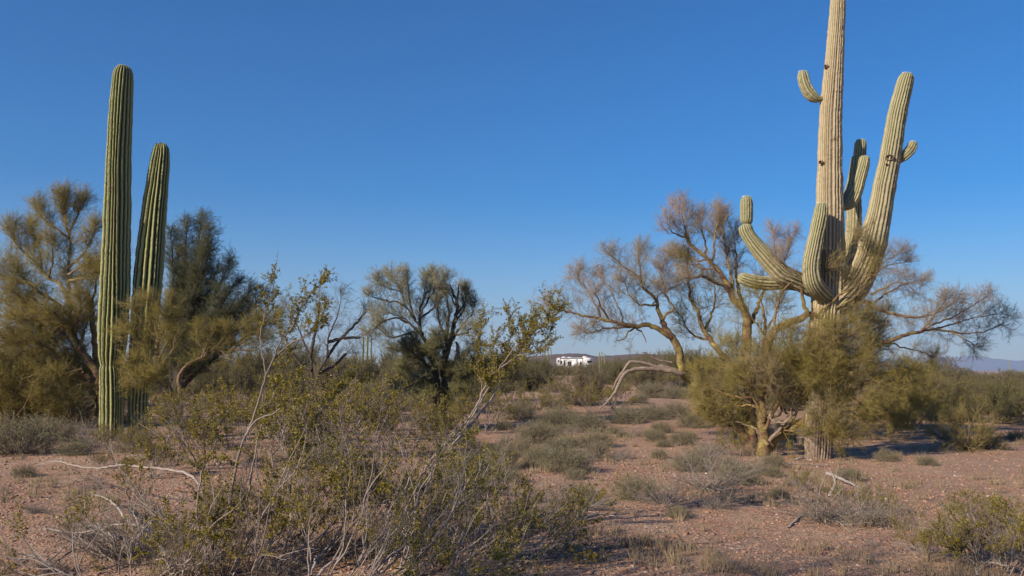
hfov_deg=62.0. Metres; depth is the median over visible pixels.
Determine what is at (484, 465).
bursage bush
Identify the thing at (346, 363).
desert shrub
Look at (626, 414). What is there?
bursage bush
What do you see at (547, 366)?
desert shrub
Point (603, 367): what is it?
desert shrub
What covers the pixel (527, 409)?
bursage bush
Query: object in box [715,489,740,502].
bursage bush
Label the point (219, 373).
desert shrub
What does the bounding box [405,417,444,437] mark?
dry shrub
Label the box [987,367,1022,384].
desert shrub
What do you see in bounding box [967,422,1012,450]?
desert shrub
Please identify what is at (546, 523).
dry shrub
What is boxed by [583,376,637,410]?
creosote bush
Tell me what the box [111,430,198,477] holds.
creosote bush
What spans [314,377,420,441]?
creosote bush
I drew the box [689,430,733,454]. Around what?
dry shrub
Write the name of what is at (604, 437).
bursage bush
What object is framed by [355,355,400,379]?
desert shrub
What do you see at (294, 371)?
desert shrub
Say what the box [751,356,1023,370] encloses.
mountains
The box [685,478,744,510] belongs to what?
dry shrub
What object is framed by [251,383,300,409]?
creosote bush
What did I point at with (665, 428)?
bursage bush
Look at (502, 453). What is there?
bursage bush
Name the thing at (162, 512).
dry shrub
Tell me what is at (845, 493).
creosote bush
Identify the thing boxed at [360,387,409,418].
creosote bush
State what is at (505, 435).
dry shrub
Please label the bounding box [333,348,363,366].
desert shrub
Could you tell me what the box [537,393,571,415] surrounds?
creosote bush
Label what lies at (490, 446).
bursage bush
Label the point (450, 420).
creosote bush
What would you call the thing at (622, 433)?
bursage bush
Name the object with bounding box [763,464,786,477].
bursage bush
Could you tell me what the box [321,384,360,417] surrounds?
creosote bush
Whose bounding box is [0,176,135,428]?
palo verde tree
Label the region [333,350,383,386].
desert shrub
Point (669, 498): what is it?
dry shrub
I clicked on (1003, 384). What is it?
desert shrub
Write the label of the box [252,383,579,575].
creosote bush
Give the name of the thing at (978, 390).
desert shrub
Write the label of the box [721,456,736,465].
bursage bush
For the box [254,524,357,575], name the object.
dead branch
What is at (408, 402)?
bursage bush
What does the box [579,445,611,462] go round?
dry shrub
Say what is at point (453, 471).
bursage bush
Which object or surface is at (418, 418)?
bursage bush
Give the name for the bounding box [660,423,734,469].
dry shrub
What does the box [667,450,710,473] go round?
bursage bush
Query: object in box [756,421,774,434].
bursage bush
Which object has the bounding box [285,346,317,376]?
desert shrub
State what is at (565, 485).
dry shrub
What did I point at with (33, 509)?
dry shrub
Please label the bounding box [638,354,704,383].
desert shrub
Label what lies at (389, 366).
desert shrub
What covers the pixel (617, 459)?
dry shrub
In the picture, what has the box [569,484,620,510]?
dry shrub
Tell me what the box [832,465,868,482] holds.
bursage bush
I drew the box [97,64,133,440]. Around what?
saguaro
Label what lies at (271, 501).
creosote bush
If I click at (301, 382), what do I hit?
desert shrub
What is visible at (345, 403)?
creosote bush
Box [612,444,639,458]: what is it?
dry shrub
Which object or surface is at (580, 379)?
desert shrub
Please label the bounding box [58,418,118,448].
dry shrub
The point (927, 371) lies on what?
desert shrub
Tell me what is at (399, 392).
bursage bush
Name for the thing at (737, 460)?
dry shrub
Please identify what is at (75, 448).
bursage bush
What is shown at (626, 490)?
bursage bush
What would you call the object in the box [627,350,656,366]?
desert shrub
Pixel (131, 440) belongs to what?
bursage bush
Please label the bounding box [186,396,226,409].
bursage bush
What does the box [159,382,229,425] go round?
creosote bush
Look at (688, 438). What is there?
bursage bush
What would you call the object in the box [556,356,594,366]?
travel trailer
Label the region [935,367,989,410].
desert shrub
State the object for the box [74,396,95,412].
bursage bush
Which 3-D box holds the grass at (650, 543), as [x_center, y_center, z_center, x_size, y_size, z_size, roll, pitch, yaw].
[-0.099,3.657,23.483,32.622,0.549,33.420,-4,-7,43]
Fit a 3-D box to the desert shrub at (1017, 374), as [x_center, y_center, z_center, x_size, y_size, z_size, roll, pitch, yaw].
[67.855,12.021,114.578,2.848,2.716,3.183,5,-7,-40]
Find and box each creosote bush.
[0,439,291,575]
[66,251,374,575]
[85,448,115,468]
[88,418,141,453]
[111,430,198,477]
[116,423,160,457]
[119,396,216,449]
[121,380,270,467]
[148,382,190,419]
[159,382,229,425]
[188,385,250,411]
[198,383,300,444]
[200,372,499,563]
[223,381,268,405]
[231,377,330,450]
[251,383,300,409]
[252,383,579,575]
[258,361,409,448]
[277,385,328,412]
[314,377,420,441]
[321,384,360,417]
[346,379,450,457]
[353,280,573,531]
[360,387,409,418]
[388,438,571,575]
[389,393,428,420]
[401,401,486,448]
[443,442,629,565]
[447,385,519,433]
[495,378,528,401]
[510,385,551,415]
[535,377,572,397]
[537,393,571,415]
[569,383,617,413]
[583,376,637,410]
[658,365,686,389]
[715,429,751,456]
[784,467,824,494]
[812,481,879,508]
[858,484,904,511]
[885,480,1023,575]
[892,519,954,561]
[937,486,1001,527]
[979,494,1023,528]
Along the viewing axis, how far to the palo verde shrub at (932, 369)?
27.57 m
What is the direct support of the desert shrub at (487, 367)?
on the ground at (928, 473)
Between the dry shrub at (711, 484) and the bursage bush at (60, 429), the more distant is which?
the bursage bush at (60, 429)
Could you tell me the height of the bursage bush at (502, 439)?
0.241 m
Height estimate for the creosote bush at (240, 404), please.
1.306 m
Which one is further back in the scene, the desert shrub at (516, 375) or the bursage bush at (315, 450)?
the desert shrub at (516, 375)
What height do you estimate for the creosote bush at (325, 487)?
1.736 m
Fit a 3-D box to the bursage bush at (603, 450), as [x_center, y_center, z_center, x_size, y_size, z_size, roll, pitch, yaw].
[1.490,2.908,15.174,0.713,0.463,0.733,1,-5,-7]
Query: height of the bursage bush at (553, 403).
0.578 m
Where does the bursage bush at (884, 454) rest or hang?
on the ground at (928, 473)
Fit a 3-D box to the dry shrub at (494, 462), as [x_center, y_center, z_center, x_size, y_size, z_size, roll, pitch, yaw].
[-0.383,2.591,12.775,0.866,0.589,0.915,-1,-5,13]
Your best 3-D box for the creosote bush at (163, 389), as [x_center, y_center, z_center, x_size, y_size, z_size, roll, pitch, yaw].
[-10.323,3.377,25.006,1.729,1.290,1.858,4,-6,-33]
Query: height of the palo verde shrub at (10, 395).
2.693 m
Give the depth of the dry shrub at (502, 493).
10.53 m
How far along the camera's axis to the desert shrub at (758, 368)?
33.51 m
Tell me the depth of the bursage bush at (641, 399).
33.48 m
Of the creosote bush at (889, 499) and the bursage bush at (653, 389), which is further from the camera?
the bursage bush at (653, 389)
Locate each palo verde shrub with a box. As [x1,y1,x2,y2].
[0,340,91,428]
[16,340,125,422]
[858,357,925,403]
[872,379,948,429]
[887,357,977,416]
[908,393,1017,453]
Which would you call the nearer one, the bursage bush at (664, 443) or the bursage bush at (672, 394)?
the bursage bush at (664, 443)
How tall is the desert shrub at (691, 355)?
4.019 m
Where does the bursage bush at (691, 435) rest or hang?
on the ground at (928, 473)
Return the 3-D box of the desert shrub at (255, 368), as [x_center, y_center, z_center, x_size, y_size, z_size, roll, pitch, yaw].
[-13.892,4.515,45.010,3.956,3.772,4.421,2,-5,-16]
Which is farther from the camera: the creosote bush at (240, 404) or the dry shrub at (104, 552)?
the creosote bush at (240, 404)
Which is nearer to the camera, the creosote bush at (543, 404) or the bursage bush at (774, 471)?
the bursage bush at (774, 471)
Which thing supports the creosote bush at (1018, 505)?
on the ground at (928, 473)
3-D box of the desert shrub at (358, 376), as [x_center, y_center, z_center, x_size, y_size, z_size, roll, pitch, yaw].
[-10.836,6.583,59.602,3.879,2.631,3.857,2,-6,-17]
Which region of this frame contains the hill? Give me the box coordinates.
[527,353,737,366]
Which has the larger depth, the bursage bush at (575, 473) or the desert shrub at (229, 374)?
the desert shrub at (229, 374)
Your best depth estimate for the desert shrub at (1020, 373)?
94.39 m
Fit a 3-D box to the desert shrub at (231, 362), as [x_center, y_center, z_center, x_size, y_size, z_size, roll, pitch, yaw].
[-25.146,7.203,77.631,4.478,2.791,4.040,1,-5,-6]
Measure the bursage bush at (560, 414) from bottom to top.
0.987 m
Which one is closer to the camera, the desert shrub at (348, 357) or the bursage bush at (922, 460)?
the bursage bush at (922, 460)
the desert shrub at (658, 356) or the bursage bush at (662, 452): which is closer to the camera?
the bursage bush at (662, 452)
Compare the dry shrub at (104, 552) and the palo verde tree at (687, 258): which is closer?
the dry shrub at (104, 552)
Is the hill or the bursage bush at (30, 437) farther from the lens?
the hill
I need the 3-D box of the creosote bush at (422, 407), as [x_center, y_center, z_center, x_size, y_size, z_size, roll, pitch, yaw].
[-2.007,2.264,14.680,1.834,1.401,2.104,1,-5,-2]
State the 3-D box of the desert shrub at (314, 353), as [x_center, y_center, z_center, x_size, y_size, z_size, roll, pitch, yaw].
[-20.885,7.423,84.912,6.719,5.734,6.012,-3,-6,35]
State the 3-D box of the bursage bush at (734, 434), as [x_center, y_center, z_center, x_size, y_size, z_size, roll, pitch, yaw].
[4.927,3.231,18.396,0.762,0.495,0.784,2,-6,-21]
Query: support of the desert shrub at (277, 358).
on the ground at (928, 473)
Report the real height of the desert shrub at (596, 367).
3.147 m
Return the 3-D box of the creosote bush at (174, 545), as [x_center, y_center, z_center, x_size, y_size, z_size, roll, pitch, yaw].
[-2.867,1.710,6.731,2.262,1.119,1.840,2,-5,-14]
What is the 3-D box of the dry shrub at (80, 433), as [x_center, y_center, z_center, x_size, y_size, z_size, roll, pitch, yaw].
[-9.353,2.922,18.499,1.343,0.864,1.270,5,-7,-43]
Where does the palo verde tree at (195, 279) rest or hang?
on the ground at (928, 473)
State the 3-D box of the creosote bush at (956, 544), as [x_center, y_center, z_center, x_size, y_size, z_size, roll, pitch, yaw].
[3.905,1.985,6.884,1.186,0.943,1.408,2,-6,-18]
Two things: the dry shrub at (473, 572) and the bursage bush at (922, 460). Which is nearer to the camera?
the dry shrub at (473, 572)
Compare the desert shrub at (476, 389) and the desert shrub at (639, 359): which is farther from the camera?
the desert shrub at (639, 359)
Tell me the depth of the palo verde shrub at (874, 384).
29.74 m
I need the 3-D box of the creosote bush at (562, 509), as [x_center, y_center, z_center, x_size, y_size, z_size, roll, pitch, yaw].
[0.204,1.850,7.133,1.585,1.058,1.492,0,-5,0]
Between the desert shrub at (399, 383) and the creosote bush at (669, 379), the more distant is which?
the creosote bush at (669, 379)
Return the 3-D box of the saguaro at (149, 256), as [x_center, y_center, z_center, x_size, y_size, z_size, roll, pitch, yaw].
[-7.694,0.022,18.022,0.696,6.361,0.656,0,-5,0]
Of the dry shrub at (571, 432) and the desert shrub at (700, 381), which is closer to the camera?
the dry shrub at (571, 432)
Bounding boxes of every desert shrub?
[59,342,127,404]
[93,365,166,406]
[150,371,196,401]
[184,371,222,396]
[192,360,241,393]
[210,363,239,388]
[212,344,286,391]
[213,352,246,375]
[229,350,285,389]
[245,350,293,373]
[254,365,318,399]
[258,340,313,367]
[260,353,300,379]
[282,338,332,371]
[283,367,310,389]
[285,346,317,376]
[298,354,352,390]
[307,356,355,387]
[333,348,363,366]
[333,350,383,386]
[340,366,377,388]
[351,355,379,372]
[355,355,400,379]
[363,341,413,371]
[375,354,422,373]
[377,356,414,394]
[377,367,396,390]
[387,343,431,366]
[387,361,441,401]
[441,373,505,413]
[447,345,513,386]
[472,373,513,401]
[496,358,535,391]
[501,349,533,382]
[515,354,543,369]
[516,360,552,390]
[517,360,555,390]
[526,354,566,383]
[547,355,614,406]
[580,362,592,374]
[590,359,611,372]
[590,368,614,383]
[597,356,636,384]
[597,357,629,383]
[618,355,666,390]
[622,347,667,383]
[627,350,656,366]
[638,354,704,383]
[653,345,701,387]
[660,345,724,376]
[670,341,718,375]
[682,364,726,401]
[715,324,805,407]
[753,359,804,410]
[853,365,885,387]
[876,361,949,414]
[882,357,954,386]
[898,370,970,420]
[907,357,947,383]
[909,351,979,383]
[932,380,997,422]
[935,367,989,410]
[950,374,1023,425]
[951,364,980,382]
[960,378,1004,410]
[963,372,994,393]
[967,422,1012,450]
[974,369,985,380]
[976,371,994,381]
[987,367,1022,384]
[991,381,1020,397]
[999,378,1023,417]
[1008,369,1023,380]
[1015,370,1023,380]
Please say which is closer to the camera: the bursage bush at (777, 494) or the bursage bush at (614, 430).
the bursage bush at (777, 494)
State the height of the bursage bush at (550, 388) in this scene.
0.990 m
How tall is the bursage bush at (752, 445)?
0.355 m
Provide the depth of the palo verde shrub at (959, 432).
17.14 m
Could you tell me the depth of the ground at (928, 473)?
10.26 m
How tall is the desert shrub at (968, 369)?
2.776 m
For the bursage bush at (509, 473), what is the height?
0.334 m
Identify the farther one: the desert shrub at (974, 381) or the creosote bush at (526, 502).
the desert shrub at (974, 381)
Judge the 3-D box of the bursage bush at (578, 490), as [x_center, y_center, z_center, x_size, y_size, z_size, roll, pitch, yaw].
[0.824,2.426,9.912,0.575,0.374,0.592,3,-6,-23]
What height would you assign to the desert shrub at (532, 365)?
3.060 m
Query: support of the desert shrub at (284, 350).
on the ground at (928, 473)
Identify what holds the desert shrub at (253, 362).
on the ground at (928, 473)
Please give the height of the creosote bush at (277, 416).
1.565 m
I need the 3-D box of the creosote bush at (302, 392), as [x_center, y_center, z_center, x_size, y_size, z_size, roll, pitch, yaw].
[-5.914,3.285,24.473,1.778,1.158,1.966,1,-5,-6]
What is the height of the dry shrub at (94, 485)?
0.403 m
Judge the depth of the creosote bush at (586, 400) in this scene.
28.22 m
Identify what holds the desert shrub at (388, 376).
on the ground at (928, 473)
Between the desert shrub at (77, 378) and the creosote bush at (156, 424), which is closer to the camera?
the creosote bush at (156, 424)
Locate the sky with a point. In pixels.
(496, 142)
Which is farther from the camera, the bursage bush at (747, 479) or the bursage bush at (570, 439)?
the bursage bush at (570, 439)
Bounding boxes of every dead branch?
[1,503,119,571]
[35,451,203,498]
[36,474,169,557]
[84,503,182,556]
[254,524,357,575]
[474,511,630,547]
[779,462,830,466]
[788,486,871,532]
[825,458,860,497]
[966,545,1023,575]
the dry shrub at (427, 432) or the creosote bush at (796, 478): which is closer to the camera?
the creosote bush at (796, 478)
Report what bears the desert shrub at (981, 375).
on the ground at (928, 473)
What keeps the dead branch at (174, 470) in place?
on the ground at (928, 473)
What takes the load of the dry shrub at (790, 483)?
on the ground at (928, 473)
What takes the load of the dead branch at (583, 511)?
on the ground at (928, 473)
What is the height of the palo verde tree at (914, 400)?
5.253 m
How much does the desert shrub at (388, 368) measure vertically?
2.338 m
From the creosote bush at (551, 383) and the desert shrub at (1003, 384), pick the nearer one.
the desert shrub at (1003, 384)
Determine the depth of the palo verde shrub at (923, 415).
23.51 m
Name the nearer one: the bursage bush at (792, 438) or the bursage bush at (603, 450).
the bursage bush at (603, 450)
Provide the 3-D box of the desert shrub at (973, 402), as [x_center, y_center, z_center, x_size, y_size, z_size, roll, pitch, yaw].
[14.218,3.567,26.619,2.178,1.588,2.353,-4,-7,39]
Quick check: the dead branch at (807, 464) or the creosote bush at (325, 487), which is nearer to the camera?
the creosote bush at (325, 487)
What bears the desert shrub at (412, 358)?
on the ground at (928, 473)
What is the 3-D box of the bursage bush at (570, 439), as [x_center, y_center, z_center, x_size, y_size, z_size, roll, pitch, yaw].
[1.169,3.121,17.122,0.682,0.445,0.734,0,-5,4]
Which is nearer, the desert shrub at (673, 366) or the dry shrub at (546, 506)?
the dry shrub at (546, 506)
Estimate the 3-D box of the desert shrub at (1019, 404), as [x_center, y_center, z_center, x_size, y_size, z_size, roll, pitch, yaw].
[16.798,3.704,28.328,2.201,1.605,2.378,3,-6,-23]
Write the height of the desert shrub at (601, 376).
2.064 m
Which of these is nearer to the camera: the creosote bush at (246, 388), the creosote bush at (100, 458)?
the creosote bush at (100, 458)
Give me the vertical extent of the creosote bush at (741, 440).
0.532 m
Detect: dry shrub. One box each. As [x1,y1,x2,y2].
[13,497,53,514]
[23,544,78,575]
[31,478,190,574]
[36,493,124,540]
[53,407,98,435]
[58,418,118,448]
[76,472,120,490]
[77,458,244,545]
[113,411,155,441]
[126,528,245,575]
[216,522,324,575]
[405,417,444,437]
[431,541,500,575]
[470,446,517,473]
[471,465,522,496]
[498,430,512,439]
[511,470,563,502]
[529,509,557,530]
[535,494,567,515]
[555,466,594,493]
[560,418,585,434]
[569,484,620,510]
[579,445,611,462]
[603,452,625,461]
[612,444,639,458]
[620,422,647,436]
[621,458,695,505]
[650,433,774,493]
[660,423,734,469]
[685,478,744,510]
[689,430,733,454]
[703,442,767,473]
[750,464,767,473]
[751,449,896,531]
[778,470,809,486]
[807,474,918,529]
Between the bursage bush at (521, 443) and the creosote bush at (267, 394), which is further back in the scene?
the creosote bush at (267, 394)
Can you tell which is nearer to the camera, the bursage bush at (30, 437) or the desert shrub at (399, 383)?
the bursage bush at (30, 437)
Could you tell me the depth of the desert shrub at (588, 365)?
137.27 m
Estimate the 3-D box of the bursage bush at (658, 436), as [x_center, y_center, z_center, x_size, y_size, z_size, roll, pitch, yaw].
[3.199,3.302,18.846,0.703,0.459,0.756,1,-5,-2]
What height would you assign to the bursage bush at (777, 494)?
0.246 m
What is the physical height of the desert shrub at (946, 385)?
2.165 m
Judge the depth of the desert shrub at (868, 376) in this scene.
64.47 m
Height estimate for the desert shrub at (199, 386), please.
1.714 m
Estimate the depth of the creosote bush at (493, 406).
20.66 m
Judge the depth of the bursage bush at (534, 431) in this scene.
18.44 m
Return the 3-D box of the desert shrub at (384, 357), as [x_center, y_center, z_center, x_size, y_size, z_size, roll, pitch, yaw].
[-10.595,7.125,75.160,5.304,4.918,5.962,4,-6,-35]
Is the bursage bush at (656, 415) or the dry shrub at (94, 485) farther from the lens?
the bursage bush at (656, 415)
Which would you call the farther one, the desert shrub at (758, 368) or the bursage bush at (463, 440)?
the desert shrub at (758, 368)
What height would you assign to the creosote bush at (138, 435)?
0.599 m
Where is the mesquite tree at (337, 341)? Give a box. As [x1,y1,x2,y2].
[271,280,381,392]
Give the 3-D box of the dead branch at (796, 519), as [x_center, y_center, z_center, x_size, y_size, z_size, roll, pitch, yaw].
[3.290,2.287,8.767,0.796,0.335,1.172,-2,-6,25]
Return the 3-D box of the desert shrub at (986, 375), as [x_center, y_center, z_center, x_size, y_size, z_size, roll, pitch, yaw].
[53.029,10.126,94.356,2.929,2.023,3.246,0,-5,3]
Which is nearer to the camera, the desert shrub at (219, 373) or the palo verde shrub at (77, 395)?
the palo verde shrub at (77, 395)
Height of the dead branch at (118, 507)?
0.501 m
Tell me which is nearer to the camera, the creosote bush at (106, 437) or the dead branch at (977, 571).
the dead branch at (977, 571)
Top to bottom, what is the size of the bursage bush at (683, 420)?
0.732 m
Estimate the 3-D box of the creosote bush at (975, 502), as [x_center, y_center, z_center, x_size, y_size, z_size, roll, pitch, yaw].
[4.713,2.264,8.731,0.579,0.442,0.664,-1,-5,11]
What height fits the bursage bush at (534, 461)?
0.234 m
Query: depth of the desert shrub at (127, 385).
32.92 m
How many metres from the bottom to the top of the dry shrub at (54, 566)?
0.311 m
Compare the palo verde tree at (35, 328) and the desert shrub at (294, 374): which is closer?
the palo verde tree at (35, 328)
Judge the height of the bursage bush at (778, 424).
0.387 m
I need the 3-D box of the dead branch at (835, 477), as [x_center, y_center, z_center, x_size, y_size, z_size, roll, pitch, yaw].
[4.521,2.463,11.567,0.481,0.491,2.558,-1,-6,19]
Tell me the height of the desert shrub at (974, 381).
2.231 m
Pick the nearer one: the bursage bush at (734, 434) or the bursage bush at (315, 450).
the bursage bush at (315, 450)
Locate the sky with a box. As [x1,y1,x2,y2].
[0,0,1023,363]
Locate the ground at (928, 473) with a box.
[0,365,1023,575]
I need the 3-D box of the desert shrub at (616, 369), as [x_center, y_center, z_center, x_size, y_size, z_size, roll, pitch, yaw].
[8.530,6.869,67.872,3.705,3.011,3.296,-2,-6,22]
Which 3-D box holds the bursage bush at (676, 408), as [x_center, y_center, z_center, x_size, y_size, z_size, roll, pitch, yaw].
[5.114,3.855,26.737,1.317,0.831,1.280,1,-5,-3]
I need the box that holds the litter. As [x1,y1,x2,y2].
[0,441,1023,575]
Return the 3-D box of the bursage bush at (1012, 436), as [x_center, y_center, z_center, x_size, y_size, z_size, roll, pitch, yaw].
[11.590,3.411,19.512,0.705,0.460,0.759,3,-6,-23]
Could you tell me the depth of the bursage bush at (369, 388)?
37.76 m
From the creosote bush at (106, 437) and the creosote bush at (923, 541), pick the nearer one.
the creosote bush at (923, 541)
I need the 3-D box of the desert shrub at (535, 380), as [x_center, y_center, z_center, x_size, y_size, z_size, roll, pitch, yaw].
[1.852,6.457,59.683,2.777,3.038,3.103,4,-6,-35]
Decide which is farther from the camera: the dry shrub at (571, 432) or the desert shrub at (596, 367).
the desert shrub at (596, 367)
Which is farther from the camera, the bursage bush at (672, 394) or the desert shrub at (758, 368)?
the bursage bush at (672, 394)
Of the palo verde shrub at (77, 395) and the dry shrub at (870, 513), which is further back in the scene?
the palo verde shrub at (77, 395)
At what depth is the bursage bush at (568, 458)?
12.93 m
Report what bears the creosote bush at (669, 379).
on the ground at (928, 473)
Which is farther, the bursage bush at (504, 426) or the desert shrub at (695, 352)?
the desert shrub at (695, 352)
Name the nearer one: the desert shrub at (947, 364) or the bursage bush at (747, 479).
the bursage bush at (747, 479)
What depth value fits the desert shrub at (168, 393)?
36.90 m
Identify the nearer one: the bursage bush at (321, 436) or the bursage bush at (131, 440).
the bursage bush at (131, 440)
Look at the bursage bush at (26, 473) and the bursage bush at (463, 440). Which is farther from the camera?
the bursage bush at (463, 440)
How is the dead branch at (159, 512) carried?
on the ground at (928, 473)
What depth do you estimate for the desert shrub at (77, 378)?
32.24 m
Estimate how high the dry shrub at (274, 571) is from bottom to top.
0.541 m
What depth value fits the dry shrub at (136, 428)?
17.22 m
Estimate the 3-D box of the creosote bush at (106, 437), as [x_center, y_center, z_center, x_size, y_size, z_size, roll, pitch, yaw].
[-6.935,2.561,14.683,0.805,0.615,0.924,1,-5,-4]
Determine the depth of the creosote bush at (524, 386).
34.47 m
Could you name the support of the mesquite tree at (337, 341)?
on the ground at (928, 473)
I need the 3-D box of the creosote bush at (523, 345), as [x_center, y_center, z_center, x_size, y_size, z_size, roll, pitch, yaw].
[-0.530,1.230,8.123,2.205,2.625,1.848,0,-5,0]
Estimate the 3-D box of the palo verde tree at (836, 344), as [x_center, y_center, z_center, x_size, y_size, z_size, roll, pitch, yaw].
[5.028,1.041,15.715,4.165,4.976,2.053,-2,-6,23]
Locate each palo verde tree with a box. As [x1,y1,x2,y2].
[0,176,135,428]
[103,284,293,415]
[159,204,287,399]
[355,260,494,427]
[524,185,804,444]
[677,211,900,458]
[836,236,1023,440]
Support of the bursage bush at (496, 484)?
on the ground at (928, 473)
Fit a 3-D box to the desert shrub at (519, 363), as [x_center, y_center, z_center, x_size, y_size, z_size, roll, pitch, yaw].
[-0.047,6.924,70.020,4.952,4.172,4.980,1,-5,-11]
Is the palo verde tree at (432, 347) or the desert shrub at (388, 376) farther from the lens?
the desert shrub at (388, 376)
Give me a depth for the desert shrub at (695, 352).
69.52 m
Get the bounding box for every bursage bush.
[0,407,70,455]
[8,462,41,478]
[16,413,83,443]
[50,437,97,456]
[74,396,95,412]
[110,429,153,449]
[124,408,126,422]
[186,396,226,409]
[271,413,343,442]
[281,430,367,469]
[339,381,372,396]
[365,372,384,390]
[384,384,413,404]
[393,393,428,411]
[406,408,434,427]
[433,460,480,480]
[442,427,478,444]
[448,449,494,476]
[475,441,532,469]
[482,442,498,451]
[485,475,500,486]
[491,397,542,419]
[492,419,514,430]
[496,433,541,456]
[496,466,524,482]
[498,437,510,445]
[514,417,563,443]
[523,443,555,464]
[523,458,541,467]
[532,441,600,473]
[533,402,583,427]
[540,435,574,453]
[542,384,560,392]
[542,424,564,435]
[545,398,567,408]
[555,424,568,430]
[556,433,585,448]
[561,481,605,503]
[562,409,610,432]
[563,467,590,480]
[577,440,613,458]
[579,427,616,447]
[601,402,647,424]
[604,427,618,433]
[607,470,666,501]
[616,429,629,437]
[618,382,632,390]
[631,392,650,403]
[632,378,670,397]
[638,401,673,419]
[642,427,669,441]
[648,418,676,433]
[648,447,671,458]
[654,439,672,446]
[657,384,688,398]
[658,400,692,417]
[662,503,692,518]
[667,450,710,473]
[668,428,702,445]
[669,410,710,428]
[679,430,698,438]
[683,445,721,462]
[712,458,769,484]
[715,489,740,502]
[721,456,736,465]
[723,431,749,443]
[750,440,757,448]
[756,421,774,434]
[756,453,790,468]
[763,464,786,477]
[764,485,792,498]
[773,417,789,427]
[781,439,794,447]
[783,432,798,439]
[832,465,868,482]
[873,447,902,461]
[912,454,939,465]
[1001,429,1023,441]
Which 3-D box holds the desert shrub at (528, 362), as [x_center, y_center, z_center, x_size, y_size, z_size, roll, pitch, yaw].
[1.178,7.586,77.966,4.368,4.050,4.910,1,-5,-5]
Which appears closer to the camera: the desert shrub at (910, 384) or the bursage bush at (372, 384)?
the desert shrub at (910, 384)
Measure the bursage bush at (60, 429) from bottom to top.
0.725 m
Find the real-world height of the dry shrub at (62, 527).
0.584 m
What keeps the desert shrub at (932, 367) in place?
on the ground at (928, 473)
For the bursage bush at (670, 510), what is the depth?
9.05 m
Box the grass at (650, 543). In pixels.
[0,401,1023,575]
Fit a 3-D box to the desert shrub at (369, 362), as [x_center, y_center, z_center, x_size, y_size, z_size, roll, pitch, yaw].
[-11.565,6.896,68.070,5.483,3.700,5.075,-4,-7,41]
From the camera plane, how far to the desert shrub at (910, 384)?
28.92 m
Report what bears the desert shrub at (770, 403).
on the ground at (928, 473)
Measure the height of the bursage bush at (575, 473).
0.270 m
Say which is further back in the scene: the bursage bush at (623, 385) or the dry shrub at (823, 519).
the bursage bush at (623, 385)
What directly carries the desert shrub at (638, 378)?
on the ground at (928, 473)
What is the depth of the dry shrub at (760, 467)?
13.34 m
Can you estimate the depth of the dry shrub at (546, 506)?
9.01 m
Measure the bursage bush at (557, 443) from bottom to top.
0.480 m
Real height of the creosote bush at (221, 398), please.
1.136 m
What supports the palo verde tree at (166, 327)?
on the ground at (928, 473)
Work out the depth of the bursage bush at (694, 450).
15.03 m
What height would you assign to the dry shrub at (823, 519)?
1.000 m
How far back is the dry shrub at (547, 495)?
9.98 m
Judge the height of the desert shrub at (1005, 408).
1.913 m
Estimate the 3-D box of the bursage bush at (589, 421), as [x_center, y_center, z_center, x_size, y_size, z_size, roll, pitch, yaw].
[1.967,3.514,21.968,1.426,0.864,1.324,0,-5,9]
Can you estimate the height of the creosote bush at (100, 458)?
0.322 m
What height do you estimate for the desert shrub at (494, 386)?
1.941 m
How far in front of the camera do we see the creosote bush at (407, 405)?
25.19 m
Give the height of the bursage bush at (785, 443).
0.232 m
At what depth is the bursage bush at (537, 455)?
14.00 m
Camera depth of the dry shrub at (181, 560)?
6.57 m
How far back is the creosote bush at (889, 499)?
9.45 m
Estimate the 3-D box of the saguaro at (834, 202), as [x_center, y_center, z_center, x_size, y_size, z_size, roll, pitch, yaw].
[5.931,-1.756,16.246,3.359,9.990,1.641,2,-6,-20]
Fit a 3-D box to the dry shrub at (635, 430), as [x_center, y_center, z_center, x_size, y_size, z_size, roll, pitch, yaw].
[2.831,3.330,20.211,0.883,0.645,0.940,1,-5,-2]
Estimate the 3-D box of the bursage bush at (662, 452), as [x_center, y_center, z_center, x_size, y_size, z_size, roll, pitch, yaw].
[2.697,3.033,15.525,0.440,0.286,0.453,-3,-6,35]
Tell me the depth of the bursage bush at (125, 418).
23.09 m
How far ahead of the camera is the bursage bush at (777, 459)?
14.06 m
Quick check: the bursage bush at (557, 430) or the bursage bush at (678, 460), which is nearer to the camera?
the bursage bush at (678, 460)
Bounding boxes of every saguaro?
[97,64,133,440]
[127,142,170,435]
[737,0,917,458]
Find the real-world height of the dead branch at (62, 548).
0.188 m
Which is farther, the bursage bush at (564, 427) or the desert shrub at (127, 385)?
the desert shrub at (127, 385)
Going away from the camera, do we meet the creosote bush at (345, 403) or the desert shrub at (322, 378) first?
the creosote bush at (345, 403)

